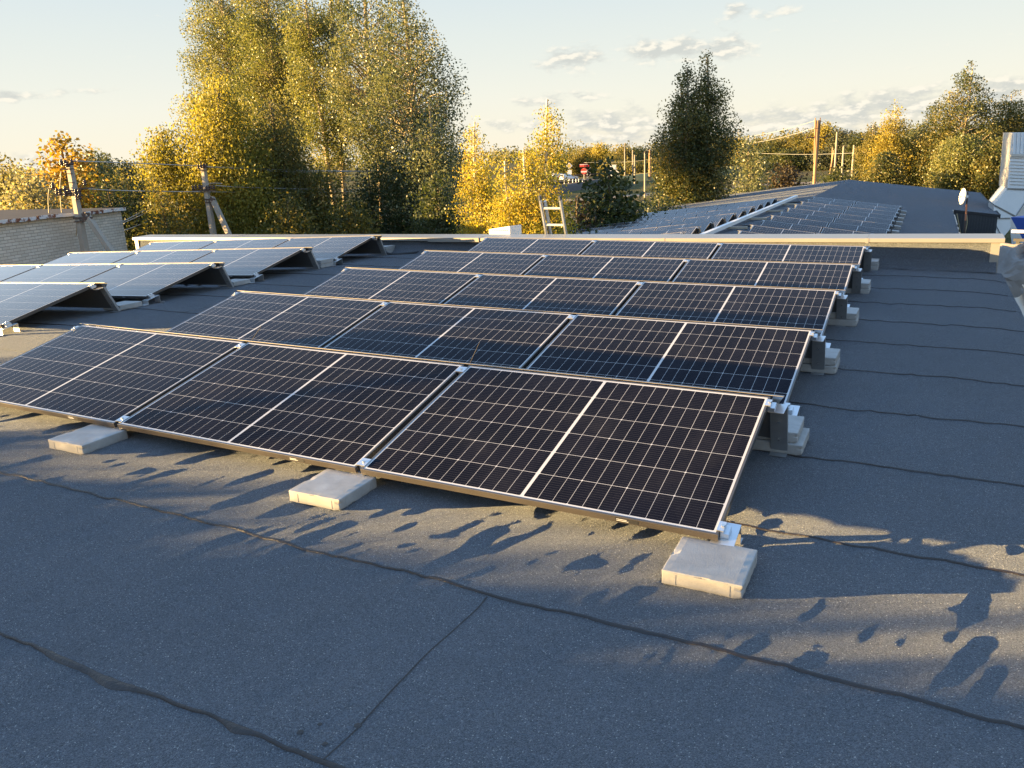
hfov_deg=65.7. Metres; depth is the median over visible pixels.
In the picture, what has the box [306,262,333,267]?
concrete slab
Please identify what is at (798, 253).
solar panel
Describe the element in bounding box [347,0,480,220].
poplar tree
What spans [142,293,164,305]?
mounting bracket
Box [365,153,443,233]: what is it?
shrub
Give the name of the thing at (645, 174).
utility pole
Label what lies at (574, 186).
gravel embankment
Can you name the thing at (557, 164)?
tree
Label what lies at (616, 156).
tree
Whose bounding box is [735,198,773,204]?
solar panel
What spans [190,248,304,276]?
solar panel
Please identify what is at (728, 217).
solar panel
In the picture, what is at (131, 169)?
tree
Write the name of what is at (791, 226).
solar panel
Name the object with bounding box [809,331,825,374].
mounting post
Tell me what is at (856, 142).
tree
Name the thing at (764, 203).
solar panel
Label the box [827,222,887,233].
solar panel
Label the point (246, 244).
solar panel
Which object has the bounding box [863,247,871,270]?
mounting post
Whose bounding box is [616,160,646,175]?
tree
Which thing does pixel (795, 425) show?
concrete slab
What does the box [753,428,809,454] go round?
concrete slab
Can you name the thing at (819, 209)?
solar panel
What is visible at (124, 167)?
tree
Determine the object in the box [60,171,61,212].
drop cable
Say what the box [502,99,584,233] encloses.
birch tree
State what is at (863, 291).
concrete slab
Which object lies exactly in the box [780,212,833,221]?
solar panel
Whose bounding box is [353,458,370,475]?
mounting bracket
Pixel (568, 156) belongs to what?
tree
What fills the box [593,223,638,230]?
solar panel
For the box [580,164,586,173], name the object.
stop sign
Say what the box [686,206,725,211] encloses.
solar panel
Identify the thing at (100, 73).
sky
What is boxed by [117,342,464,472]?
solar panel
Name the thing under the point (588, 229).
shrub
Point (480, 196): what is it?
birch tree
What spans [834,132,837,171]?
utility pole
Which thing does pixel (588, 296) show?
solar panel
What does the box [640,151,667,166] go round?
tree
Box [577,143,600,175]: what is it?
tree
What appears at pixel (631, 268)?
solar panel
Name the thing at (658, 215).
solar panel
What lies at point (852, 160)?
utility pole
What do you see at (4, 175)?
maple tree
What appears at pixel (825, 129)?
tree
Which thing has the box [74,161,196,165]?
power line
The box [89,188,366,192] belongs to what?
power line
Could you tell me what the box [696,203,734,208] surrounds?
solar panel
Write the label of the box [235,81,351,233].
willow tree
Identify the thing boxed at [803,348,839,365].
concrete slab
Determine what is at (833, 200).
solar panel
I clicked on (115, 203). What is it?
shrub
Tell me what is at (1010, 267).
tarpaulin stack
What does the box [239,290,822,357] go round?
wind deflector
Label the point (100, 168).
tree
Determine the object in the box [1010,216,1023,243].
blue container
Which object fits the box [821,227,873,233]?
solar panel
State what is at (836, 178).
shrub
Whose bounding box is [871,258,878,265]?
concrete slab
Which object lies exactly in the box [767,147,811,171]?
tree
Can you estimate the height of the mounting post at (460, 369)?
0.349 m
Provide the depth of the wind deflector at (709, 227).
26.04 m
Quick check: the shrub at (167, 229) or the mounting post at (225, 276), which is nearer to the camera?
the mounting post at (225, 276)
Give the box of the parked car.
[560,174,577,180]
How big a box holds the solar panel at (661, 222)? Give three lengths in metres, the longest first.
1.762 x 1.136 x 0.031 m
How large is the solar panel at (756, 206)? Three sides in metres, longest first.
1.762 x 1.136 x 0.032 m
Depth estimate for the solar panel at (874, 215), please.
30.02 m
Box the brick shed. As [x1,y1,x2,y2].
[0,207,127,264]
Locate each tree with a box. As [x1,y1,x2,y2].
[0,152,51,209]
[0,158,72,209]
[0,164,40,202]
[12,130,117,208]
[31,180,110,207]
[76,148,124,204]
[94,152,129,182]
[98,168,147,213]
[114,157,148,196]
[119,160,152,201]
[125,122,207,234]
[161,68,288,233]
[168,0,270,159]
[217,0,322,172]
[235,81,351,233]
[274,0,368,213]
[318,0,421,224]
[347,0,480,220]
[386,94,478,233]
[445,116,514,233]
[476,150,534,233]
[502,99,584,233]
[537,152,569,173]
[561,149,575,175]
[566,148,592,176]
[574,155,647,225]
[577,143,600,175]
[586,142,610,175]
[597,159,628,175]
[598,154,623,170]
[605,143,639,163]
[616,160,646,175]
[628,146,646,156]
[633,149,652,161]
[633,159,658,174]
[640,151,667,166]
[641,48,748,207]
[724,134,781,193]
[727,138,751,165]
[742,135,771,170]
[753,140,788,169]
[767,133,793,161]
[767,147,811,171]
[779,127,809,157]
[793,134,827,169]
[798,126,828,169]
[800,147,843,170]
[805,119,843,158]
[820,128,855,168]
[833,131,859,168]
[838,132,870,168]
[847,122,881,180]
[861,99,916,184]
[861,150,911,185]
[902,123,930,186]
[906,102,955,187]
[919,133,990,191]
[926,60,1008,167]
[959,136,1002,201]
[978,89,1023,150]
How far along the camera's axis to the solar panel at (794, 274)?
8.47 m
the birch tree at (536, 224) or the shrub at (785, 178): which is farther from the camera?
the shrub at (785, 178)
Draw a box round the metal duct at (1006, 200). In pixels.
[988,132,1023,235]
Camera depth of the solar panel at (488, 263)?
10.06 m
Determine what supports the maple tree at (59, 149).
on the ground
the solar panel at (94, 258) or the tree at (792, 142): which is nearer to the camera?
the solar panel at (94, 258)
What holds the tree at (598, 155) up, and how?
on the ground
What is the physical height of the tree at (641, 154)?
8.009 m
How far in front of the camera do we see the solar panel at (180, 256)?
12.62 m
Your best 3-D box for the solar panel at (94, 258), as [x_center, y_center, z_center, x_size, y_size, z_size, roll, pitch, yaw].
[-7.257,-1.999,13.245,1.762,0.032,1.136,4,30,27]
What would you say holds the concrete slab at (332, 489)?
on the flat roof building
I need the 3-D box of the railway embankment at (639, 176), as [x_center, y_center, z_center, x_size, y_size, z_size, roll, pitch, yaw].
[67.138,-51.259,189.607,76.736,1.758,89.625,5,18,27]
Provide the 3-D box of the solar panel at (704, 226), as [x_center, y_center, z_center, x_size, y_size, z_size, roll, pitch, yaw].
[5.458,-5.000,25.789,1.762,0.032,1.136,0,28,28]
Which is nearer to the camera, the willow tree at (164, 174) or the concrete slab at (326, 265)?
the concrete slab at (326, 265)
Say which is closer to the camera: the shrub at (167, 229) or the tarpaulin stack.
the tarpaulin stack
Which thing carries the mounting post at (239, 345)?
on the flat roof building
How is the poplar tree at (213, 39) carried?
on the ground
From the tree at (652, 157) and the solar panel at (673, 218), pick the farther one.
the tree at (652, 157)
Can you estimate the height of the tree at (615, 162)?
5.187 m
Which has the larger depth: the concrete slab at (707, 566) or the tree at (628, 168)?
the tree at (628, 168)
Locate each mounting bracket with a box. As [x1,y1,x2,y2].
[0,321,25,335]
[112,415,128,429]
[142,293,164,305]
[250,273,264,282]
[333,257,344,265]
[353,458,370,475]
[567,315,575,321]
[710,521,742,545]
[785,402,799,415]
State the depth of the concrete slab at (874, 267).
10.11 m
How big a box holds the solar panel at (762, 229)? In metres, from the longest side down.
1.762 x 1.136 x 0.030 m
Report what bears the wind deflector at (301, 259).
attached to the mounting post at (312, 259)
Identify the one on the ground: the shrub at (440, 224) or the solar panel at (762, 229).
the shrub at (440, 224)
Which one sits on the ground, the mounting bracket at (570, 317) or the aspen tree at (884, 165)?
the aspen tree at (884, 165)
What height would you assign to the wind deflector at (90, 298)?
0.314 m
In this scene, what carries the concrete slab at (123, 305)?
on the flat roof building
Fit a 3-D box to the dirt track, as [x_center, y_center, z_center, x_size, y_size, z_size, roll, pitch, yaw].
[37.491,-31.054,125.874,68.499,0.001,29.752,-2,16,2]
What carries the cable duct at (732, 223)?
on the timber bearer
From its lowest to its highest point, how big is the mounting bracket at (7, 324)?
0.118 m
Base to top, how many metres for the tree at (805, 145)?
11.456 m
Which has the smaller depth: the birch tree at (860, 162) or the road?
the birch tree at (860, 162)
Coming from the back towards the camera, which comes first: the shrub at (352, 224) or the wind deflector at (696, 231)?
the shrub at (352, 224)
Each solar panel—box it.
[0,265,37,281]
[0,283,96,327]
[0,325,244,427]
[1,264,118,282]
[45,251,139,263]
[81,263,214,298]
[112,250,212,263]
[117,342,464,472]
[133,240,217,250]
[165,291,386,347]
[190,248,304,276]
[199,238,289,249]
[274,236,374,260]
[303,268,479,303]
[323,301,572,368]
[360,365,770,540]
[398,251,544,274]
[444,274,639,314]
[468,237,592,254]
[524,254,685,281]
[526,314,812,403]
[563,228,594,231]
[579,228,623,233]
[581,240,718,258]
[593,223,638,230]
[607,227,656,233]
[610,220,651,225]
[615,281,837,335]
[622,223,671,230]
[624,216,664,221]
[638,213,676,218]
[638,219,684,225]
[641,227,696,233]
[649,210,686,215]
[652,215,696,221]
[655,222,709,232]
[660,207,696,212]
[664,211,707,217]
[670,217,721,226]
[672,259,853,294]
[676,208,716,214]
[684,213,732,222]
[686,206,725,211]
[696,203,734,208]
[696,210,742,217]
[707,207,751,213]
[711,243,864,267]
[717,204,759,210]
[726,201,767,207]
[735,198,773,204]
[739,231,760,233]
[749,225,814,233]
[761,220,821,232]
[771,216,828,226]
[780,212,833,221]
[788,208,839,217]
[795,205,843,213]
[802,202,847,209]
[808,199,851,206]
[813,197,855,203]
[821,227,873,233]
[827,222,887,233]
[833,218,889,228]
[839,214,891,223]
[844,210,894,219]
[848,207,895,215]
[852,204,897,211]
[856,201,899,208]
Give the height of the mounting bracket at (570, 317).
0.340 m
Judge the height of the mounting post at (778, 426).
0.349 m
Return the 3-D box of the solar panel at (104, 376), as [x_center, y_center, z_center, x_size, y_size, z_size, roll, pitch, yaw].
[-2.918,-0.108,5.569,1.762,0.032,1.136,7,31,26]
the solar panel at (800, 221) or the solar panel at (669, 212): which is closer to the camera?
the solar panel at (800, 221)
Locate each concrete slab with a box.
[48,424,127,454]
[103,301,142,309]
[218,279,250,285]
[289,469,376,509]
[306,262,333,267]
[316,258,332,263]
[383,245,394,249]
[662,536,756,598]
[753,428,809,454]
[757,415,803,442]
[800,357,839,373]
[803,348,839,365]
[828,314,858,326]
[830,307,858,319]
[846,285,870,293]
[861,279,870,288]
[862,264,878,269]
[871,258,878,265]
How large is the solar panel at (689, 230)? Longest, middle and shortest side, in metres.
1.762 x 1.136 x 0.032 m
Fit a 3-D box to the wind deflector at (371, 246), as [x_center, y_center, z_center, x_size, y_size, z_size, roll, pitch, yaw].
[-4.595,-2.489,14.440,5.591,0.314,0.156,4,17,27]
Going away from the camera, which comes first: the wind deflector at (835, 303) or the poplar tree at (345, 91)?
the wind deflector at (835, 303)
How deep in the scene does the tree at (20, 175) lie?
130.35 m
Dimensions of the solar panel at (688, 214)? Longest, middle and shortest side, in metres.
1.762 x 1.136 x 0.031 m
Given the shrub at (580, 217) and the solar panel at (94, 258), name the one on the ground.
the shrub at (580, 217)
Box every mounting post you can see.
[89,284,120,311]
[210,263,233,287]
[234,343,244,348]
[300,248,319,269]
[371,236,386,255]
[455,366,467,374]
[765,399,787,457]
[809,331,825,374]
[835,291,847,326]
[852,265,861,293]
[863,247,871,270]
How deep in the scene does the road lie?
178.36 m
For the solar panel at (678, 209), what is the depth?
38.18 m
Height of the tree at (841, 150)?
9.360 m
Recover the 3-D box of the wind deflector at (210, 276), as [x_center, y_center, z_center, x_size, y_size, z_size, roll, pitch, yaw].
[-6.139,-1.597,11.534,5.591,0.314,0.156,4,17,27]
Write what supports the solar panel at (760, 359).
on the mounting bracket at (794, 410)
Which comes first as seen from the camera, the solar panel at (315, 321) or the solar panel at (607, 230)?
the solar panel at (315, 321)
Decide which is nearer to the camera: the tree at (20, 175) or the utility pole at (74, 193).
the utility pole at (74, 193)
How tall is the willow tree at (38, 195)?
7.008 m
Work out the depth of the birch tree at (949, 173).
75.86 m
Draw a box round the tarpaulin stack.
[997,243,1023,297]
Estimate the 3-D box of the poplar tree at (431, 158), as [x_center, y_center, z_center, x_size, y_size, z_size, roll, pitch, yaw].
[-3.079,-7.952,34.471,4.430,8.863,4.569,-4,16,-5]
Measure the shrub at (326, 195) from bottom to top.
6.184 m
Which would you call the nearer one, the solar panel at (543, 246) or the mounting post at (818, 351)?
the mounting post at (818, 351)
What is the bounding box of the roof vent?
[489,225,521,233]
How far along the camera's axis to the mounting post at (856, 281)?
8.49 m
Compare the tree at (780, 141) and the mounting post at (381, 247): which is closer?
the mounting post at (381, 247)
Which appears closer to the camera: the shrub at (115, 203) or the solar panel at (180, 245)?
the solar panel at (180, 245)
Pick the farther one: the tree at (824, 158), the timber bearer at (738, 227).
the tree at (824, 158)
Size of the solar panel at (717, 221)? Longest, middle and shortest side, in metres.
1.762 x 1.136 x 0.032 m
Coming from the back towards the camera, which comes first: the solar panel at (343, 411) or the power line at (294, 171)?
the power line at (294, 171)
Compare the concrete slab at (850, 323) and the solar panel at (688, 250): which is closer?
the concrete slab at (850, 323)
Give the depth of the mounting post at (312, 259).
11.73 m
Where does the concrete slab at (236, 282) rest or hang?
on the flat roof building
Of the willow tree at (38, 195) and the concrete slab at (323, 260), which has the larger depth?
the willow tree at (38, 195)
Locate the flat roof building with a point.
(166, 602)
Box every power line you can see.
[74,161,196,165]
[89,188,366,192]
[207,166,383,171]
[209,167,372,171]
[216,185,389,189]
[737,152,844,154]
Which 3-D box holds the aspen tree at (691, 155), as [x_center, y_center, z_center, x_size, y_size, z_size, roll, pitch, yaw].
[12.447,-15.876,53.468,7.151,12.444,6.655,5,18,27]
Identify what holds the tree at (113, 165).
on the ground
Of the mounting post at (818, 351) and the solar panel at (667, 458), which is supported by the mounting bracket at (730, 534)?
the solar panel at (667, 458)
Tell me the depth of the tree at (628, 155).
244.15 m
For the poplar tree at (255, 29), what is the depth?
48.34 m
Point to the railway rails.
(606, 173)
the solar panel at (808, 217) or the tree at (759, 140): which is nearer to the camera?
the solar panel at (808, 217)
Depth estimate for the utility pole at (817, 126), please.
78.50 m
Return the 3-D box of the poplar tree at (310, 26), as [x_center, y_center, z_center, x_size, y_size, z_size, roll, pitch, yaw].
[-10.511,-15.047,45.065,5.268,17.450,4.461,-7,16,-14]
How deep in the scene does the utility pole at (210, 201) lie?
32.87 m
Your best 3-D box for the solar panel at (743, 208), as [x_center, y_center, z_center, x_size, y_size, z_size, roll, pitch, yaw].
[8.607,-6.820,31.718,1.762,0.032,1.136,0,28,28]
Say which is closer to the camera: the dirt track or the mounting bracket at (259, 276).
the mounting bracket at (259, 276)
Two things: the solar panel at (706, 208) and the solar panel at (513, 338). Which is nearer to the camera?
the solar panel at (513, 338)
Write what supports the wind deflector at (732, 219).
attached to the post
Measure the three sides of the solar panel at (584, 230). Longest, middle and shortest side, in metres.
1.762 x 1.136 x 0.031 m
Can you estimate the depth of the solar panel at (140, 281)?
10.10 m
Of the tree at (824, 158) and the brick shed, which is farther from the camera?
the tree at (824, 158)
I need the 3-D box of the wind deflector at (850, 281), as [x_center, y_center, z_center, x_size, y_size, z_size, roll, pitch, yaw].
[1.281,-1.415,9.703,5.471,0.314,0.156,7,18,26]
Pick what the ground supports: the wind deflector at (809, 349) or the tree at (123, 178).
the tree at (123, 178)
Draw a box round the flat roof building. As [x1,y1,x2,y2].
[0,234,1023,767]
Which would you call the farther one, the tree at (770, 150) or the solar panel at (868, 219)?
the tree at (770, 150)
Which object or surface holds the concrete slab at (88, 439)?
on the flat roof building
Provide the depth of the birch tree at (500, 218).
25.08 m
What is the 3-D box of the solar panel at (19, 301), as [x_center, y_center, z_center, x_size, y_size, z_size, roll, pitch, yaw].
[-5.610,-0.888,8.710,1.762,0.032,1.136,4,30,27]
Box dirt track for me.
[549,182,823,201]
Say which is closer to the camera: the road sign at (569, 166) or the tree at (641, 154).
the road sign at (569, 166)
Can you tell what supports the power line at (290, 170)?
attached to the utility pole at (210, 201)
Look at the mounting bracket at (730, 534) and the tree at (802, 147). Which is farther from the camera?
the tree at (802, 147)
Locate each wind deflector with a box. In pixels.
[0,282,110,307]
[40,262,226,284]
[69,247,313,267]
[80,323,783,439]
[151,235,381,253]
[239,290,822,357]
[347,267,844,311]
[426,250,859,287]
[485,237,869,268]
[571,213,736,230]
[594,221,714,233]
[605,217,725,229]
[615,209,746,223]
[627,226,700,233]
[771,215,890,230]
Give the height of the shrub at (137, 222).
6.159 m
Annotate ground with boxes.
[150,146,1010,243]
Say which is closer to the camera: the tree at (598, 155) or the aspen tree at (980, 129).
the aspen tree at (980, 129)
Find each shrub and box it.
[85,171,142,244]
[116,174,170,249]
[128,179,202,250]
[248,187,327,233]
[298,165,366,233]
[316,192,384,233]
[331,154,410,233]
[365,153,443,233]
[403,168,472,233]
[554,204,600,233]
[563,195,606,229]
[575,192,627,228]
[629,199,667,217]
[637,187,688,211]
[760,160,812,188]
[810,163,863,183]
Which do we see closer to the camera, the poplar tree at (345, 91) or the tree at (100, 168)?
the poplar tree at (345, 91)
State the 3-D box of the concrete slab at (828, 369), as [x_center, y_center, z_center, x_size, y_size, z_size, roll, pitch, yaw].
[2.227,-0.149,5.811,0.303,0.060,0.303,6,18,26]
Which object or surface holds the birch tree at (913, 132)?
on the ground
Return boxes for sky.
[0,0,1023,178]
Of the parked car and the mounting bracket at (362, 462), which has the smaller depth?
the mounting bracket at (362, 462)
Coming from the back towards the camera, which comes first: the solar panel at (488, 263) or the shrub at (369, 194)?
the shrub at (369, 194)
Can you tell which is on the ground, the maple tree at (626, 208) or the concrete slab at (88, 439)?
the maple tree at (626, 208)
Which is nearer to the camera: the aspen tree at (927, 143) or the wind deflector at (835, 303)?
the wind deflector at (835, 303)
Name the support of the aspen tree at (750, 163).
on the ground
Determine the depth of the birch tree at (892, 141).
86.09 m
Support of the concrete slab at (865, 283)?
on the concrete slab at (863, 291)
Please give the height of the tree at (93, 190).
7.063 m
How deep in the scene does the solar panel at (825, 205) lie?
32.28 m
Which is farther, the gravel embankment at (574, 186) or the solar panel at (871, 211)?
the gravel embankment at (574, 186)
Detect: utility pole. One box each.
[48,159,114,251]
[191,163,231,233]
[624,143,625,174]
[634,155,635,184]
[643,150,648,197]
[648,149,651,180]
[806,118,826,183]
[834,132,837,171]
[841,145,846,176]
[851,145,854,176]
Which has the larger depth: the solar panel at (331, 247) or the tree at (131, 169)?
the tree at (131, 169)
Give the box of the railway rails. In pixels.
[574,167,757,175]
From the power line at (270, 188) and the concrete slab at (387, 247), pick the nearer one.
the concrete slab at (387, 247)
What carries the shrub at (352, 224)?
on the ground
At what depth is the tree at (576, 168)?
254.30 m
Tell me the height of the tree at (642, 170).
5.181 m
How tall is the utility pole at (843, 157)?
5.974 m
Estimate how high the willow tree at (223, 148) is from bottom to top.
10.404 m
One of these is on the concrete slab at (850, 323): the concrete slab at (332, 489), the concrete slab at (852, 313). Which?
the concrete slab at (852, 313)
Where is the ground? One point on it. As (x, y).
(639, 186)
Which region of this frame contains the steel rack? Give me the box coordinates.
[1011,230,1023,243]
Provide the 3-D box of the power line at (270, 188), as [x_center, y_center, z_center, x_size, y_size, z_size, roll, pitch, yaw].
[-7.992,-9.275,36.970,11.901,0.622,1.246,-14,19,-35]
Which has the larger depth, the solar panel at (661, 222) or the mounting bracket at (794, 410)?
the solar panel at (661, 222)
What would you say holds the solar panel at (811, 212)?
on the bracket
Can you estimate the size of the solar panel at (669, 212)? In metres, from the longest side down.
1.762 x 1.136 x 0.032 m
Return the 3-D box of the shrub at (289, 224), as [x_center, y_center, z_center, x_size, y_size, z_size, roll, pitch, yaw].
[-9.496,-5.652,33.830,3.569,5.364,4.059,-16,20,-38]
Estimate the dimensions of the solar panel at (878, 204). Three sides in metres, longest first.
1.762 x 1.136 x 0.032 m
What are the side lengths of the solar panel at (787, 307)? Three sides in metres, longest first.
1.762 x 1.136 x 0.033 m
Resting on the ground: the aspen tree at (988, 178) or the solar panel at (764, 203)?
the aspen tree at (988, 178)
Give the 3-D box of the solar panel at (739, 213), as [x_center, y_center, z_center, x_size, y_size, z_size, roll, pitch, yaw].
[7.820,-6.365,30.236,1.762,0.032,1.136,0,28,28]
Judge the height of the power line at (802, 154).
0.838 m
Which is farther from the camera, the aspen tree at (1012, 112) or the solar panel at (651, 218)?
the aspen tree at (1012, 112)
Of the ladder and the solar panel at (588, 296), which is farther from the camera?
the ladder
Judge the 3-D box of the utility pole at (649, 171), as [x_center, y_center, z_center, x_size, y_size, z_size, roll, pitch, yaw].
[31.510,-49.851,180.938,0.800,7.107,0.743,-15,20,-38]
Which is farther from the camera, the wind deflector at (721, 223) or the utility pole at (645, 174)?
the utility pole at (645, 174)
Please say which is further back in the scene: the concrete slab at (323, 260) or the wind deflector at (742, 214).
the wind deflector at (742, 214)
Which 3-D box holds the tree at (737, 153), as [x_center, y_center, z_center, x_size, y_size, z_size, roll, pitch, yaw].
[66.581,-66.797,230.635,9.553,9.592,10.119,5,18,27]
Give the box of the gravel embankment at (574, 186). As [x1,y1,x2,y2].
[519,179,604,196]
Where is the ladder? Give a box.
[538,195,566,233]
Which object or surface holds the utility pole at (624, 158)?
on the ground
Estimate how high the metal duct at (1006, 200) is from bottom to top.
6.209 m
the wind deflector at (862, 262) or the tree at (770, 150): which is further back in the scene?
the tree at (770, 150)
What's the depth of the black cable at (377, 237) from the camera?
13.34 m
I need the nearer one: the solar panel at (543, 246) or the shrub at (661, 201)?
the solar panel at (543, 246)
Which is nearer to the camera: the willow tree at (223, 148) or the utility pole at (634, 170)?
the willow tree at (223, 148)
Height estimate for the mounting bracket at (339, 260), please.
0.118 m
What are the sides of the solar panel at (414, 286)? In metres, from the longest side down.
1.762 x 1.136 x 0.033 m
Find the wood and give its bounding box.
[0,110,1023,187]
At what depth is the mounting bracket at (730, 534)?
3.18 m
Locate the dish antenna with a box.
[959,188,967,233]
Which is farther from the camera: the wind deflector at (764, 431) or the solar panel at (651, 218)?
the solar panel at (651, 218)
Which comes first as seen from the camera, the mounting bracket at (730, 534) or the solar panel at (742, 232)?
the mounting bracket at (730, 534)
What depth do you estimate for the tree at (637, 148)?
258.18 m
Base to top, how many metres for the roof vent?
1.500 m
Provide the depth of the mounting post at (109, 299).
8.83 m
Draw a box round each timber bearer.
[726,226,747,228]
[747,218,766,219]
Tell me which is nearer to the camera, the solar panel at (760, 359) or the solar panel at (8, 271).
the solar panel at (760, 359)
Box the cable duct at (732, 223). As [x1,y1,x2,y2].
[700,195,797,233]
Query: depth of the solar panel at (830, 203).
33.79 m
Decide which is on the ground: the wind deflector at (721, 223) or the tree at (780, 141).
the tree at (780, 141)
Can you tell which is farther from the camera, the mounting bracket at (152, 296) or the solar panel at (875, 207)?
the solar panel at (875, 207)
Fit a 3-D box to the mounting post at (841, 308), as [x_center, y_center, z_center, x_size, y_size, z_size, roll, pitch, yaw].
[2.904,-0.663,7.006,0.094,0.339,0.272,6,18,26]
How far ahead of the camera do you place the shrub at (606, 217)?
33.05 m
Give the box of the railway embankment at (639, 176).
[597,166,765,183]
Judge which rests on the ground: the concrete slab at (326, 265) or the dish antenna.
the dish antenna
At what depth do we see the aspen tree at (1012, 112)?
81.39 m
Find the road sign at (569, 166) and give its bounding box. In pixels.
[566,163,571,180]
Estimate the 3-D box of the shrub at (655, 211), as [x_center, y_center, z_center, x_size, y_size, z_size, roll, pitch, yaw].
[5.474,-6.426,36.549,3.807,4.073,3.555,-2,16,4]
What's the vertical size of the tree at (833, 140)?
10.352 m
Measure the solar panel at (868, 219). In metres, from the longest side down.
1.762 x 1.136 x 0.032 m
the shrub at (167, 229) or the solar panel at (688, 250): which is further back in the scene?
the shrub at (167, 229)
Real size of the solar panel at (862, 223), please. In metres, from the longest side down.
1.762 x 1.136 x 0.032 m
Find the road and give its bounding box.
[532,178,591,185]
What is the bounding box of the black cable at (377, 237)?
[376,236,418,254]
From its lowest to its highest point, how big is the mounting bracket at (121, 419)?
0.119 m
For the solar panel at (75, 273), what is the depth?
11.12 m
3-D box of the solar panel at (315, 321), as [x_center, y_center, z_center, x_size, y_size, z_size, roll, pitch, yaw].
[-2.149,-0.550,7.027,1.762,0.032,1.136,6,31,26]

